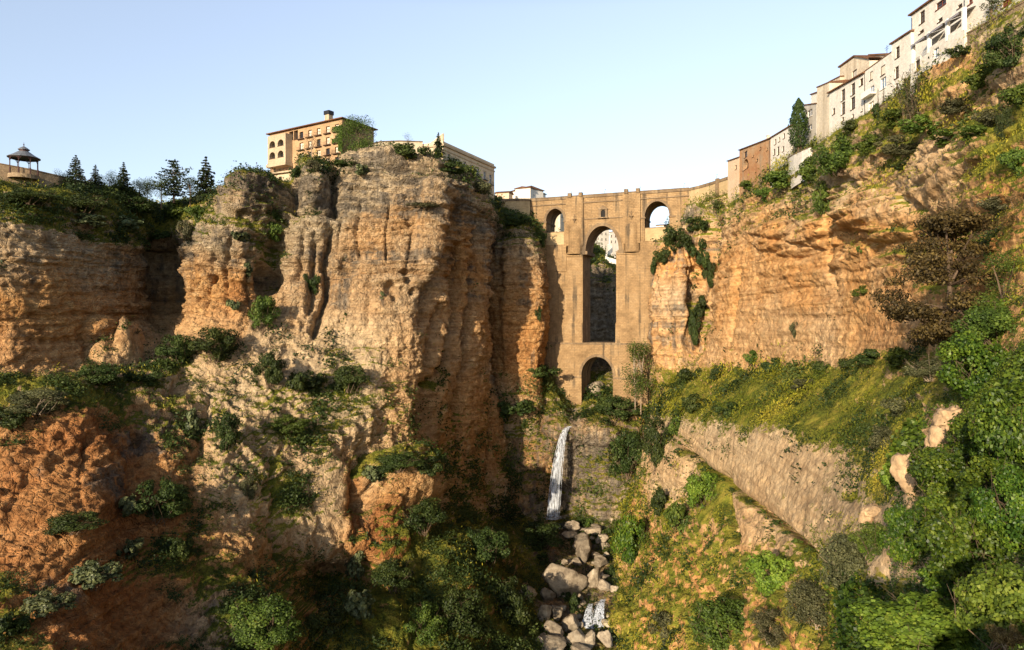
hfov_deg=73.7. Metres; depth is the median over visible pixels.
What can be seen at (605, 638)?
boulder
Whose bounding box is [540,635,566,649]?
boulder
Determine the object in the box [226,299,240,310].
prickly pear
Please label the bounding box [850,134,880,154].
bush
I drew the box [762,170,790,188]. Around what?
bush
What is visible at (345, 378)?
bush
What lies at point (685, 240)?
bush
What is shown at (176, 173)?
conifer tree
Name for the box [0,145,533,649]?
cliff
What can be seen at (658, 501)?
bush
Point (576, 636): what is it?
boulder
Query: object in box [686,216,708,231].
bush
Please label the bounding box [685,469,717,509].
bush
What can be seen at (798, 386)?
bush
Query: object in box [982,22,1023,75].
bush
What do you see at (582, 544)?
boulder
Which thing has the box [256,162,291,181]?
terrace block
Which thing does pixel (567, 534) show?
boulder
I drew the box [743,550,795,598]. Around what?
bush
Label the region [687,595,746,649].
bush
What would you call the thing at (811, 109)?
grey house
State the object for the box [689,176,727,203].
approach wall
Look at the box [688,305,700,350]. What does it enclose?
bush
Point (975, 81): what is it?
bush
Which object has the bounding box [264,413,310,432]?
bush
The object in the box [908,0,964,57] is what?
terrace house
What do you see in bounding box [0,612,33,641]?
bush
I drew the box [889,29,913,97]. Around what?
white house
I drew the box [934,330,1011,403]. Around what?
ivy bush
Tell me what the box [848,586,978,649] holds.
leafy shrub
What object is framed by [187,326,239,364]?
bush
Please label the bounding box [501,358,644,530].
waterfall cliff
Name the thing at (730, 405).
bush
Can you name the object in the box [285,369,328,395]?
bush
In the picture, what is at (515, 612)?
bush
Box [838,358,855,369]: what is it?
bush
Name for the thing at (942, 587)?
ivy bush
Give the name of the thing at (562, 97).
sky
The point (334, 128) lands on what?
climbing vine
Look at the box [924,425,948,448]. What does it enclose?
boulder
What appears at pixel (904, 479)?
boulder
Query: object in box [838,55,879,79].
gabled house
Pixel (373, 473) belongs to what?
prickly pear
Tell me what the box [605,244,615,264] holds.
stair wall
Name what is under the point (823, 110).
tall house
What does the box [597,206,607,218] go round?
chamber window
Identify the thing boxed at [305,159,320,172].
bush
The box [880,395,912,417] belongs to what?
bush
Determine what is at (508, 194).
white house
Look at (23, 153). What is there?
pavilion
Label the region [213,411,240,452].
bush
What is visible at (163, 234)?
bush
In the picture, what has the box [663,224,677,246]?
bush
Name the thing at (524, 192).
white house
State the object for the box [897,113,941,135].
bush
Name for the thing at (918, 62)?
window
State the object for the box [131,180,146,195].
tree
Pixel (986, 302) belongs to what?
tree
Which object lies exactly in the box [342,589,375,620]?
bush
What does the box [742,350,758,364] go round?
bush
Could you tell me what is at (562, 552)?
gorge floor
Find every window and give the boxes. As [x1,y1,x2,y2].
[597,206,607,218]
[840,102,844,115]
[841,89,844,101]
[850,83,854,96]
[850,97,854,110]
[880,65,884,76]
[880,77,885,90]
[894,46,899,59]
[895,66,898,78]
[914,56,919,72]
[918,10,924,25]
[932,48,938,60]
[935,0,945,11]
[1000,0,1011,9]
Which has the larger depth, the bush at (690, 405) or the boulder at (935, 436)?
the bush at (690, 405)
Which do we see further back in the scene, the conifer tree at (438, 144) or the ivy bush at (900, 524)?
the conifer tree at (438, 144)
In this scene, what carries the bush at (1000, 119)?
on the cliff at (778, 281)
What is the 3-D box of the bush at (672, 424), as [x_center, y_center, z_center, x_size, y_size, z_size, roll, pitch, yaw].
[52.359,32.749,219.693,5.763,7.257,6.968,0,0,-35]
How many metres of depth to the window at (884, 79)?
144.39 m
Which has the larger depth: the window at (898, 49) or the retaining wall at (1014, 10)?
the window at (898, 49)
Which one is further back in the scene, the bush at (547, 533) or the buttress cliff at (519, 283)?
the buttress cliff at (519, 283)
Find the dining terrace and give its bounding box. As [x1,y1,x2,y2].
[910,6,974,95]
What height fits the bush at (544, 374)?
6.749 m
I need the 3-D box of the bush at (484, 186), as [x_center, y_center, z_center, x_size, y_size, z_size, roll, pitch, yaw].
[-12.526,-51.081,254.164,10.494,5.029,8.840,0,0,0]
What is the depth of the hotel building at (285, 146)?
250.60 m
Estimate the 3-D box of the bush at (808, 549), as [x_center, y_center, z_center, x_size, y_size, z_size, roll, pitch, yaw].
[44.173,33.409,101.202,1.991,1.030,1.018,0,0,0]
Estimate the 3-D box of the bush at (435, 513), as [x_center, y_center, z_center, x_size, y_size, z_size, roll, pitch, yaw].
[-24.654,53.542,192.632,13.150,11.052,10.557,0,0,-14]
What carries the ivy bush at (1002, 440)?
on the cliff at (778, 281)
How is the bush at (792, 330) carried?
on the cliff at (778, 281)
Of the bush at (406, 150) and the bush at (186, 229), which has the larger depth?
the bush at (406, 150)
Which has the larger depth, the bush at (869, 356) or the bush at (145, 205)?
the bush at (145, 205)
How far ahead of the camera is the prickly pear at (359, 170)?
225.31 m
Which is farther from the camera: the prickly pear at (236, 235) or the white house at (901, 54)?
the prickly pear at (236, 235)
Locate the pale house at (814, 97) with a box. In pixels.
[810,92,816,102]
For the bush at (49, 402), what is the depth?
150.20 m
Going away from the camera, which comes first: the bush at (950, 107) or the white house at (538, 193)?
the bush at (950, 107)
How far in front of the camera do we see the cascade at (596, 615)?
201.42 m
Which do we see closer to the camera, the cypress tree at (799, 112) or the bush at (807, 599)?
the bush at (807, 599)
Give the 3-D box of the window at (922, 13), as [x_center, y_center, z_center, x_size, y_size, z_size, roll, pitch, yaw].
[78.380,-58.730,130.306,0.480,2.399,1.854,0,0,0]
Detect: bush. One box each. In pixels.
[0,187,66,205]
[0,410,30,429]
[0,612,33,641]
[4,386,71,414]
[42,509,109,535]
[65,193,116,214]
[71,364,120,384]
[116,196,155,214]
[122,371,164,386]
[132,475,192,526]
[148,229,169,241]
[155,333,197,363]
[162,200,185,218]
[169,537,194,559]
[176,220,193,242]
[184,205,203,221]
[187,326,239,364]
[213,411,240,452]
[223,593,302,649]
[239,477,257,500]
[247,293,281,334]
[252,350,286,388]
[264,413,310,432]
[268,214,282,241]
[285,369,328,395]
[291,166,299,177]
[303,273,320,293]
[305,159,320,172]
[305,604,347,643]
[331,364,370,392]
[332,159,356,167]
[370,556,414,594]
[375,451,425,472]
[393,143,430,159]
[402,496,447,535]
[402,601,447,646]
[405,202,439,207]
[417,455,443,476]
[432,582,487,637]
[440,162,463,173]
[466,526,510,567]
[472,181,491,194]
[493,576,534,625]
[497,399,535,418]
[505,217,524,225]
[518,521,563,550]
[526,364,562,377]
[534,306,541,321]
[535,232,546,246]
[536,551,548,565]
[559,592,570,600]
[569,592,580,613]
[585,518,593,525]
[592,395,640,422]
[603,565,615,577]
[607,429,641,479]
[610,509,648,565]
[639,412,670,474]
[646,611,672,644]
[650,257,656,274]
[650,487,667,515]
[653,246,670,264]
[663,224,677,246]
[663,502,691,536]
[668,228,693,251]
[668,416,680,436]
[677,367,701,379]
[680,392,711,413]
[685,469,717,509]
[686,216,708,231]
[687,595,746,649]
[688,238,709,267]
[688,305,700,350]
[695,295,706,317]
[701,256,715,291]
[709,368,724,379]
[710,401,743,416]
[712,201,724,210]
[738,180,752,189]
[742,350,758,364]
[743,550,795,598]
[749,607,787,647]
[753,187,771,201]
[760,357,779,371]
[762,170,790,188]
[783,579,831,629]
[789,322,797,337]
[791,379,813,390]
[791,538,802,542]
[796,156,815,180]
[804,546,815,552]
[811,131,854,176]
[811,183,832,214]
[811,361,829,371]
[818,523,865,590]
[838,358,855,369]
[841,119,857,133]
[847,521,886,562]
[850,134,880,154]
[850,285,866,296]
[854,349,879,364]
[858,540,868,552]
[868,426,891,449]
[871,103,880,117]
[873,134,906,154]
[875,497,928,569]
[876,108,906,129]
[878,461,895,489]
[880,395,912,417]
[883,346,911,368]
[886,162,905,170]
[893,142,919,154]
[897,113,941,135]
[902,355,947,381]
[906,441,973,496]
[907,491,1021,581]
[909,489,962,523]
[916,562,964,597]
[923,128,954,147]
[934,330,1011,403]
[937,96,972,114]
[944,44,971,58]
[944,411,988,460]
[949,305,1017,347]
[953,455,1023,502]
[954,124,987,143]
[960,63,997,89]
[967,388,1023,469]
[968,463,1023,551]
[971,106,1005,127]
[976,196,1008,217]
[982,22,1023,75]
[994,107,1016,140]
[996,146,1023,175]
[997,83,1023,111]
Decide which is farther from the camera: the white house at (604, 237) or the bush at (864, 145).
the white house at (604, 237)
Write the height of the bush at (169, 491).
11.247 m
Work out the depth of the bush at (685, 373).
242.03 m
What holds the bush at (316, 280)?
on the cliff at (66, 295)
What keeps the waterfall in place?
attached to the waterfall cliff at (573, 464)
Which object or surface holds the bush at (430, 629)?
on the cliff at (66, 295)
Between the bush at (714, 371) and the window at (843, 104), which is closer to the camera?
the window at (843, 104)
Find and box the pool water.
[554,523,566,529]
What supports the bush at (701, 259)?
on the cliff at (778, 281)
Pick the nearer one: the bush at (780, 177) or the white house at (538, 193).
the bush at (780, 177)
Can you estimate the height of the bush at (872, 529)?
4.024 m
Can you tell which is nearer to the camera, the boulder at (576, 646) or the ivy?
the ivy
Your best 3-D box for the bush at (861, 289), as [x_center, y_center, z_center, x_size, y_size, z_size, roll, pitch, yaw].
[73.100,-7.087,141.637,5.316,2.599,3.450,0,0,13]
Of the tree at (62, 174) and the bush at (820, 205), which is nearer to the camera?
the bush at (820, 205)
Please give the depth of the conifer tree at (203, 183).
230.96 m
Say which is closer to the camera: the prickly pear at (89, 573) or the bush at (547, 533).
the prickly pear at (89, 573)
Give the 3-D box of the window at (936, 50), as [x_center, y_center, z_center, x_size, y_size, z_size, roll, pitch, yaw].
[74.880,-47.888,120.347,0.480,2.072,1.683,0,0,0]
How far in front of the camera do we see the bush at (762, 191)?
207.88 m
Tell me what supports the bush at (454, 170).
on the cliff at (66, 295)
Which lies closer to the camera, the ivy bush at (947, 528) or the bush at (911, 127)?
the ivy bush at (947, 528)
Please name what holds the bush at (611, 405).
on the waterfall cliff at (573, 464)
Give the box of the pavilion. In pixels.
[6,144,40,180]
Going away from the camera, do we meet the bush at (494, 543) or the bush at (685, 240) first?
the bush at (494, 543)
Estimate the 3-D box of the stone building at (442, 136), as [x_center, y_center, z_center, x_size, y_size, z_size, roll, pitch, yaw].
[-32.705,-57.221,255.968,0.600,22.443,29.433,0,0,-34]
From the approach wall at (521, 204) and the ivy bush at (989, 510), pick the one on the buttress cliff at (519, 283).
the approach wall at (521, 204)
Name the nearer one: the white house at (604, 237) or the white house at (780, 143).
the white house at (780, 143)
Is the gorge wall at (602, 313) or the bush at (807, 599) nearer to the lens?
the bush at (807, 599)
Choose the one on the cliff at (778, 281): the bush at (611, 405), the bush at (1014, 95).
the bush at (1014, 95)
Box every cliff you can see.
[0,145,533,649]
[487,207,550,437]
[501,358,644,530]
[608,1,1023,649]
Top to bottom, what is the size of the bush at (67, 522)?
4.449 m
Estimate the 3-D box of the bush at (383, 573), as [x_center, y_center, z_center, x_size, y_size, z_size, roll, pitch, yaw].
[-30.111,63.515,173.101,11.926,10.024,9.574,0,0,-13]
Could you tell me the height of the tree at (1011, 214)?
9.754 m
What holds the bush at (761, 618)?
on the cliff at (778, 281)
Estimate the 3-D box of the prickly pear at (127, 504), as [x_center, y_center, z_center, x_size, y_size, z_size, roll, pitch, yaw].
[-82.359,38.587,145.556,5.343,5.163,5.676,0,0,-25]
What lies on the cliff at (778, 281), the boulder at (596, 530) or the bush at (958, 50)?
the bush at (958, 50)
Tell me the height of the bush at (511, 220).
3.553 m
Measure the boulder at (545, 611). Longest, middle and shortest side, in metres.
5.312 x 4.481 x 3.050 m
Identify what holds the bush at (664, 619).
on the cliff at (778, 281)
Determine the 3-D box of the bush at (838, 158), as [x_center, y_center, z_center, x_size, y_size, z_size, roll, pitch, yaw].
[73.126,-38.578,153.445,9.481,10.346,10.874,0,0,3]
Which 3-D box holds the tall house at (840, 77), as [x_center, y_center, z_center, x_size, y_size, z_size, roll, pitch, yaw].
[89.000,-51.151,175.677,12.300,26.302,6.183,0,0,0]
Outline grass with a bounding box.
[0,0,1023,649]
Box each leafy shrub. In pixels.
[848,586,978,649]
[947,562,1023,649]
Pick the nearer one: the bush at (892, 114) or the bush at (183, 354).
the bush at (892, 114)
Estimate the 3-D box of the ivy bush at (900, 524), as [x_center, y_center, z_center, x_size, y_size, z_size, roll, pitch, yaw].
[27.586,14.291,46.851,4.388,5.136,4.226,0,0,-6]
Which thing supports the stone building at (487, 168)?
on the cliff at (66, 295)
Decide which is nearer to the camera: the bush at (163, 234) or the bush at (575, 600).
the bush at (575, 600)
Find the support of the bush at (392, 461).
on the cliff at (66, 295)
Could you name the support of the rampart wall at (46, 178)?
on the cliff at (66, 295)
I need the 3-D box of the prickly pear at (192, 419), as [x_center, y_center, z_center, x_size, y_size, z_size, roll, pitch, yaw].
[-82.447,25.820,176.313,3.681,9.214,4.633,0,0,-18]
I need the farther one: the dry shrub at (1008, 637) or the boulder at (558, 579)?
the boulder at (558, 579)
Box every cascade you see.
[582,604,592,628]
[590,599,604,627]
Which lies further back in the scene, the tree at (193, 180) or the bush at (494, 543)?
the tree at (193, 180)
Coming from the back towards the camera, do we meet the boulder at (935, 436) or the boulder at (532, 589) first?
the boulder at (532, 589)
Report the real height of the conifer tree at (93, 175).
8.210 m
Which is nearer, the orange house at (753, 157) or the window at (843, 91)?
the window at (843, 91)
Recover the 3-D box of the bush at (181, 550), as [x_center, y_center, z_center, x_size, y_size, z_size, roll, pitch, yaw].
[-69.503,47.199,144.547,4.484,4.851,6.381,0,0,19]
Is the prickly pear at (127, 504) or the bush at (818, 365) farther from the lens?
the bush at (818, 365)
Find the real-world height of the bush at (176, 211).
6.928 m
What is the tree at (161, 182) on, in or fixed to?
on the cliff at (66, 295)
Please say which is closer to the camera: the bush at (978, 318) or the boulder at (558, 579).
the bush at (978, 318)
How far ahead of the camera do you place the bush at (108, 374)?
169.25 m
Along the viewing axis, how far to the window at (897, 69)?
138.30 m
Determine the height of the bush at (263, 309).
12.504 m
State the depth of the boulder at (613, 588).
214.98 m
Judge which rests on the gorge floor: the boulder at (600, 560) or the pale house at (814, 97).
the boulder at (600, 560)
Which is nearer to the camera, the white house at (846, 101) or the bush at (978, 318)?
the bush at (978, 318)
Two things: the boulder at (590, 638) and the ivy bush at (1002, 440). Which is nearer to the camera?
the ivy bush at (1002, 440)
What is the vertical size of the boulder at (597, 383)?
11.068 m
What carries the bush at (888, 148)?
on the cliff at (778, 281)
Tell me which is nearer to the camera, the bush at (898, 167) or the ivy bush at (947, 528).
the ivy bush at (947, 528)
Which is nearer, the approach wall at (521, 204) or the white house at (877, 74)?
the white house at (877, 74)
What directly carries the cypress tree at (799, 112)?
on the cliff at (778, 281)
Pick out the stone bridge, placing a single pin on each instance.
(574, 353)
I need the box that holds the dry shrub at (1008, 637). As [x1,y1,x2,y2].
[984,623,1023,649]
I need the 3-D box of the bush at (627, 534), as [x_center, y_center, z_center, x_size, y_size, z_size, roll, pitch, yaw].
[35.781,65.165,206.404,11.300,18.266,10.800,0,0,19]
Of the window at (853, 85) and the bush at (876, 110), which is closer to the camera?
the bush at (876, 110)
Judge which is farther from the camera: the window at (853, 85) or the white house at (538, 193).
the white house at (538, 193)
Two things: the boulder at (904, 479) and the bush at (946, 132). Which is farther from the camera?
the bush at (946, 132)
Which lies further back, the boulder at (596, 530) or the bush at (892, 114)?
the boulder at (596, 530)
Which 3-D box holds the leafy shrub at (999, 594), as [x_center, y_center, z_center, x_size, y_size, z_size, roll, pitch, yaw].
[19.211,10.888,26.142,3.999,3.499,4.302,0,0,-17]
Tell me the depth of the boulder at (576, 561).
231.22 m
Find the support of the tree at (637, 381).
on the cliff at (778, 281)
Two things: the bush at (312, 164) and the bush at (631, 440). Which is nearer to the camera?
the bush at (312, 164)
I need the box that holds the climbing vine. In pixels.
[331,125,342,150]
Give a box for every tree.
[53,155,93,188]
[55,169,71,179]
[85,165,103,187]
[94,170,122,192]
[116,162,133,194]
[131,177,163,199]
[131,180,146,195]
[151,159,196,202]
[153,177,171,208]
[182,156,217,202]
[182,176,201,207]
[303,133,322,158]
[335,114,376,150]
[432,132,445,157]
[618,338,657,414]
[787,98,810,151]
[866,207,1003,350]
[970,248,1023,309]
[978,0,1003,30]
[998,185,1023,235]
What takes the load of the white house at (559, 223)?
on the gorge wall at (602, 313)
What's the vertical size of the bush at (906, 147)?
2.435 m
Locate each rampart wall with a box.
[0,163,111,189]
[344,140,422,153]
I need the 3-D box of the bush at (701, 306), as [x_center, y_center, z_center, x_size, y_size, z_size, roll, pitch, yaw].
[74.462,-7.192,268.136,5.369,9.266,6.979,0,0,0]
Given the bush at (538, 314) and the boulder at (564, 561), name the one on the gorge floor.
the boulder at (564, 561)
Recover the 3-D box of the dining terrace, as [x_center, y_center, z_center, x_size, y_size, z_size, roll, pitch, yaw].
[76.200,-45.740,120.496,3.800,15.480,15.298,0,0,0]
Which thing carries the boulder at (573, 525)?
on the gorge floor
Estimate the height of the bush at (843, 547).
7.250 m
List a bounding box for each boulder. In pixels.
[519,586,536,599]
[537,604,551,619]
[540,587,555,600]
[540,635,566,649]
[542,563,587,597]
[544,620,563,635]
[550,605,563,620]
[561,531,576,538]
[561,559,568,564]
[561,613,578,632]
[563,520,580,530]
[565,628,587,645]
[570,642,590,649]
[572,557,581,566]
[574,532,591,564]
[580,600,586,605]
[584,525,601,535]
[585,630,594,648]
[586,381,604,395]
[586,567,600,587]
[594,553,608,567]
[595,533,608,543]
[596,630,612,647]
[597,579,610,590]
[600,542,604,549]
[610,585,618,591]
[858,503,880,524]
[890,452,916,496]
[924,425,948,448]
[932,405,963,430]
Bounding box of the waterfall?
[547,426,571,516]
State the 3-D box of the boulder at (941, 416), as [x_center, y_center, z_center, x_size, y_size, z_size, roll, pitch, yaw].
[40.287,8.833,62.823,2.478,3.029,3.294,0,0,-39]
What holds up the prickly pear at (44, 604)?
on the cliff at (66, 295)
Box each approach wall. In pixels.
[501,198,529,215]
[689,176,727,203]
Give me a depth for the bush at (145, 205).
216.53 m
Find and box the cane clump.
[888,67,924,124]
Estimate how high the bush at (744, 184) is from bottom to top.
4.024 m
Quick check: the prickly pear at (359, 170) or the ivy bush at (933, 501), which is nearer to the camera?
the ivy bush at (933, 501)
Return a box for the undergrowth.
[0,2,1023,649]
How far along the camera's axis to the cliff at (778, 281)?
142.30 m
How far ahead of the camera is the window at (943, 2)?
124.97 m
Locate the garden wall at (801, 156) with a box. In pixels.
[786,147,811,189]
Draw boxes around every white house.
[495,191,513,198]
[512,185,544,197]
[514,186,546,197]
[555,214,563,231]
[600,230,608,249]
[609,231,618,257]
[769,121,803,183]
[827,71,864,135]
[861,51,891,113]
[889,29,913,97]
[965,0,1020,29]
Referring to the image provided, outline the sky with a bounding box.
[0,0,927,231]
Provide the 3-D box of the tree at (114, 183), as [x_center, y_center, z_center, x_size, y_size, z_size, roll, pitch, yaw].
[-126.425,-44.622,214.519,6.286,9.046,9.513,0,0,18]
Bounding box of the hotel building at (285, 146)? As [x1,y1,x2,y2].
[266,110,377,171]
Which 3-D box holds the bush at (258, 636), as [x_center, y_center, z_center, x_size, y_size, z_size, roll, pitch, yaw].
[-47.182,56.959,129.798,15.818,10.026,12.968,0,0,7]
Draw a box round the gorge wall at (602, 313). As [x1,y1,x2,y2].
[590,244,615,357]
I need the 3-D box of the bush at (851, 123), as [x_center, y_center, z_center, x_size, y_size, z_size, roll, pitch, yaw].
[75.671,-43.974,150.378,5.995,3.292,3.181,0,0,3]
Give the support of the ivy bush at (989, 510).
on the cliff at (778, 281)
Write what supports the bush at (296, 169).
on the cliff at (66, 295)
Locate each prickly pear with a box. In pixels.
[19,590,77,617]
[67,559,124,591]
[73,212,108,228]
[116,537,143,558]
[117,215,143,231]
[118,493,137,518]
[185,407,200,435]
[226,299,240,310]
[230,230,250,241]
[243,261,252,277]
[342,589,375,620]
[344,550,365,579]
[354,164,368,174]
[361,465,382,482]
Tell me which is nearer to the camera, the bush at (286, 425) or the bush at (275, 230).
the bush at (286, 425)
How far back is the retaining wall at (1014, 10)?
106.50 m
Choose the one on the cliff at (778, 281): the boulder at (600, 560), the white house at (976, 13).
the white house at (976, 13)
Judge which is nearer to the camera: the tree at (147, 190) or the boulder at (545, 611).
the boulder at (545, 611)
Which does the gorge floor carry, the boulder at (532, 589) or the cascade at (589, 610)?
the cascade at (589, 610)
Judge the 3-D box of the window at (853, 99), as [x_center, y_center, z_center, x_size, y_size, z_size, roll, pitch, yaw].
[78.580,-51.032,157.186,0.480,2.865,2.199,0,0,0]
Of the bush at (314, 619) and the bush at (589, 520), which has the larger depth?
the bush at (589, 520)
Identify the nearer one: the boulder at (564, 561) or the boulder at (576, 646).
the boulder at (576, 646)
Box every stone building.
[423,141,495,216]
[431,133,443,142]
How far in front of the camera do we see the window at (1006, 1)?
106.89 m
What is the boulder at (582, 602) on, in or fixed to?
on the gorge floor
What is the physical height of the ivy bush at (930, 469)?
4.818 m
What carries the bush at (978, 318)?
on the cliff at (778, 281)
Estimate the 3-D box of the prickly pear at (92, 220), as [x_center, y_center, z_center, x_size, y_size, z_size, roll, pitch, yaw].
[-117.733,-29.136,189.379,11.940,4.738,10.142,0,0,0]
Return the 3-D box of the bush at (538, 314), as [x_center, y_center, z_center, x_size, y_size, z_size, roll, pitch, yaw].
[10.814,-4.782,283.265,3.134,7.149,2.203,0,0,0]
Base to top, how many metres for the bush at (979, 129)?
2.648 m
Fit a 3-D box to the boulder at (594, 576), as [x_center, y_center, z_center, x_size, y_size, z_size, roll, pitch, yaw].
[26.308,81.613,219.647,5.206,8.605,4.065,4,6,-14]
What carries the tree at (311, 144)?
on the cliff at (66, 295)
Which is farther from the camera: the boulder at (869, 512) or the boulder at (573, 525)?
the boulder at (573, 525)
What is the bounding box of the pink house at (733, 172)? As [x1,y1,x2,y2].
[727,156,738,202]
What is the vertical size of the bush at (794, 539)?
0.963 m
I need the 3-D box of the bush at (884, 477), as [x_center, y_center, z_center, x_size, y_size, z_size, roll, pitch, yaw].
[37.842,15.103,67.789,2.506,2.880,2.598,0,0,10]
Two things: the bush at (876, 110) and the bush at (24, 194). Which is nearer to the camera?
the bush at (876, 110)
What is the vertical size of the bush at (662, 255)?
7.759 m
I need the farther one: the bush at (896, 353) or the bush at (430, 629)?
the bush at (430, 629)
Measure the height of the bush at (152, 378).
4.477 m
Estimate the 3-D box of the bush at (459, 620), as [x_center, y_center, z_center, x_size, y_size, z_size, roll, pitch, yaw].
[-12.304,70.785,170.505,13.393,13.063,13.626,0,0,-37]
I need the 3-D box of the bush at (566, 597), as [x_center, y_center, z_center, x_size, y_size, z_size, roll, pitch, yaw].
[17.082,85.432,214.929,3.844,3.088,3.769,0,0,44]
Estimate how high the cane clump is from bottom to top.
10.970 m
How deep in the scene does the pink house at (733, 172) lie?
246.56 m
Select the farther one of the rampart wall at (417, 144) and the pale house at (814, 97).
the rampart wall at (417, 144)
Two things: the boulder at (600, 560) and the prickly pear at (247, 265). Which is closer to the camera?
the prickly pear at (247, 265)
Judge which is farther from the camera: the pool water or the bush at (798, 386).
the pool water
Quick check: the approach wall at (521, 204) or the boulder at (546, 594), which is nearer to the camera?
the boulder at (546, 594)
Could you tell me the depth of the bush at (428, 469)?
195.89 m
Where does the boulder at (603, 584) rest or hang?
on the gorge floor
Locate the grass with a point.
(764, 374)
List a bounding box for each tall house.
[816,79,847,142]
[828,75,843,81]
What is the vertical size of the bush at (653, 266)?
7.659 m
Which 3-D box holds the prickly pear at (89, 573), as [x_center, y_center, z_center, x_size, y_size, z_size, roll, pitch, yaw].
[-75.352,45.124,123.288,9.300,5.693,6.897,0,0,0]
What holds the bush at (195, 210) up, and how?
on the cliff at (66, 295)
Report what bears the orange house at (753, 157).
on the cliff at (778, 281)
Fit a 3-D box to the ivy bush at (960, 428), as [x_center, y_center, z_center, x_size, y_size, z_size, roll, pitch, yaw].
[32.985,8.088,49.187,3.531,3.786,4.541,0,0,32]
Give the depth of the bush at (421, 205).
221.47 m
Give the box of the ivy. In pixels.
[818,294,1023,649]
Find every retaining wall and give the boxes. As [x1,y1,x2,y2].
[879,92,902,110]
[966,1,1023,44]
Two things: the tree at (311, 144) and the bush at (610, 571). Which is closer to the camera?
the bush at (610, 571)
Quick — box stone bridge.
[530,187,688,407]
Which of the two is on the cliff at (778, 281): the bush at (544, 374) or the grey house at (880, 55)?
the grey house at (880, 55)
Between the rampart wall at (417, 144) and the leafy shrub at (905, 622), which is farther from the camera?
the rampart wall at (417, 144)
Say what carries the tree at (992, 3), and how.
on the cliff at (778, 281)
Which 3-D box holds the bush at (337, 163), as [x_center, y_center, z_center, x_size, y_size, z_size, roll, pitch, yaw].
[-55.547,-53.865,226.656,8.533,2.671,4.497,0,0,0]
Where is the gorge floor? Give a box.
[490,514,620,649]
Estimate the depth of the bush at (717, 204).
254.97 m
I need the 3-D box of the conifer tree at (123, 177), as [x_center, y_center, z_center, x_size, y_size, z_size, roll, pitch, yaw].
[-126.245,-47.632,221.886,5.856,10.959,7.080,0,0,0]
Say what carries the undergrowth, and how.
on the cliff at (66, 295)
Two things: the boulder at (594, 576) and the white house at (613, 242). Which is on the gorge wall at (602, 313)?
the white house at (613, 242)
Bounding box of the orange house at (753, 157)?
[738,135,770,198]
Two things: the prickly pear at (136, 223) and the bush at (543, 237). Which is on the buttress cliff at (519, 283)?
the bush at (543, 237)
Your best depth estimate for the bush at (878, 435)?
78.86 m
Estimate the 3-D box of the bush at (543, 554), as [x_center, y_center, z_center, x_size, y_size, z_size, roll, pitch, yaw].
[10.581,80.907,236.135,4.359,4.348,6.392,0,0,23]
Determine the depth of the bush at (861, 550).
64.14 m
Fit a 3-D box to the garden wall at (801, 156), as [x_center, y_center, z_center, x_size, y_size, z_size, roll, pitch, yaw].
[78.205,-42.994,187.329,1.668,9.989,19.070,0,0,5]
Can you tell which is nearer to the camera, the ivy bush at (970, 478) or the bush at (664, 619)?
the ivy bush at (970, 478)
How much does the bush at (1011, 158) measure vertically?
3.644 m
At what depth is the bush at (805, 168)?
172.81 m
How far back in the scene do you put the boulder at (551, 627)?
191.53 m
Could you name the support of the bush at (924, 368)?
on the cliff at (778, 281)
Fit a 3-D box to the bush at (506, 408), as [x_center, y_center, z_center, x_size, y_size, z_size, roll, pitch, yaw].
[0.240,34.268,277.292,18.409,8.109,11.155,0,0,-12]
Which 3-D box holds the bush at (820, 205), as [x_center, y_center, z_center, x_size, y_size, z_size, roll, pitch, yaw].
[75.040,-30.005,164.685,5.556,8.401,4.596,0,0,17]
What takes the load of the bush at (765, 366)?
on the cliff at (778, 281)
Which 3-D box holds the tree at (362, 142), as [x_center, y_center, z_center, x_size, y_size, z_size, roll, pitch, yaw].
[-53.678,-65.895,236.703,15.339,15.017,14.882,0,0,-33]
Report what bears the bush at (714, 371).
on the cliff at (778, 281)
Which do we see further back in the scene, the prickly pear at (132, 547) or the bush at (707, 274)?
the bush at (707, 274)
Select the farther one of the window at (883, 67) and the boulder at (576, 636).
the boulder at (576, 636)
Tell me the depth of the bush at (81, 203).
188.61 m
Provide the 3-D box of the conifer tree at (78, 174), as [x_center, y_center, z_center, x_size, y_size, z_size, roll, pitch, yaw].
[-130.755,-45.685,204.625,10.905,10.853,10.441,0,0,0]
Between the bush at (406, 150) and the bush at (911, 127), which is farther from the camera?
the bush at (406, 150)
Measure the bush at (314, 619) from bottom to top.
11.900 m
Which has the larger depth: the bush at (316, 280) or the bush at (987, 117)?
the bush at (316, 280)
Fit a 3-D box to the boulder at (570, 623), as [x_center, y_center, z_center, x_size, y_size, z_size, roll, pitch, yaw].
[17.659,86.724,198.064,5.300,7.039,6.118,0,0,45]
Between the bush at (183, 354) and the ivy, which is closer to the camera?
the ivy
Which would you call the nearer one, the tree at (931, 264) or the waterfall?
the tree at (931, 264)
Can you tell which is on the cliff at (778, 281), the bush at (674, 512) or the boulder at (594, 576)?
the bush at (674, 512)
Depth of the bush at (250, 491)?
166.43 m
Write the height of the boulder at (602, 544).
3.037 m
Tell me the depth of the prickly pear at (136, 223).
207.17 m
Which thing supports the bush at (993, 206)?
on the cliff at (778, 281)
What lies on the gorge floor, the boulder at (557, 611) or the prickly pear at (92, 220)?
the boulder at (557, 611)
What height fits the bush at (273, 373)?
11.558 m
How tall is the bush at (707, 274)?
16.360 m
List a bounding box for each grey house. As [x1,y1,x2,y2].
[804,103,816,146]
[868,47,887,58]

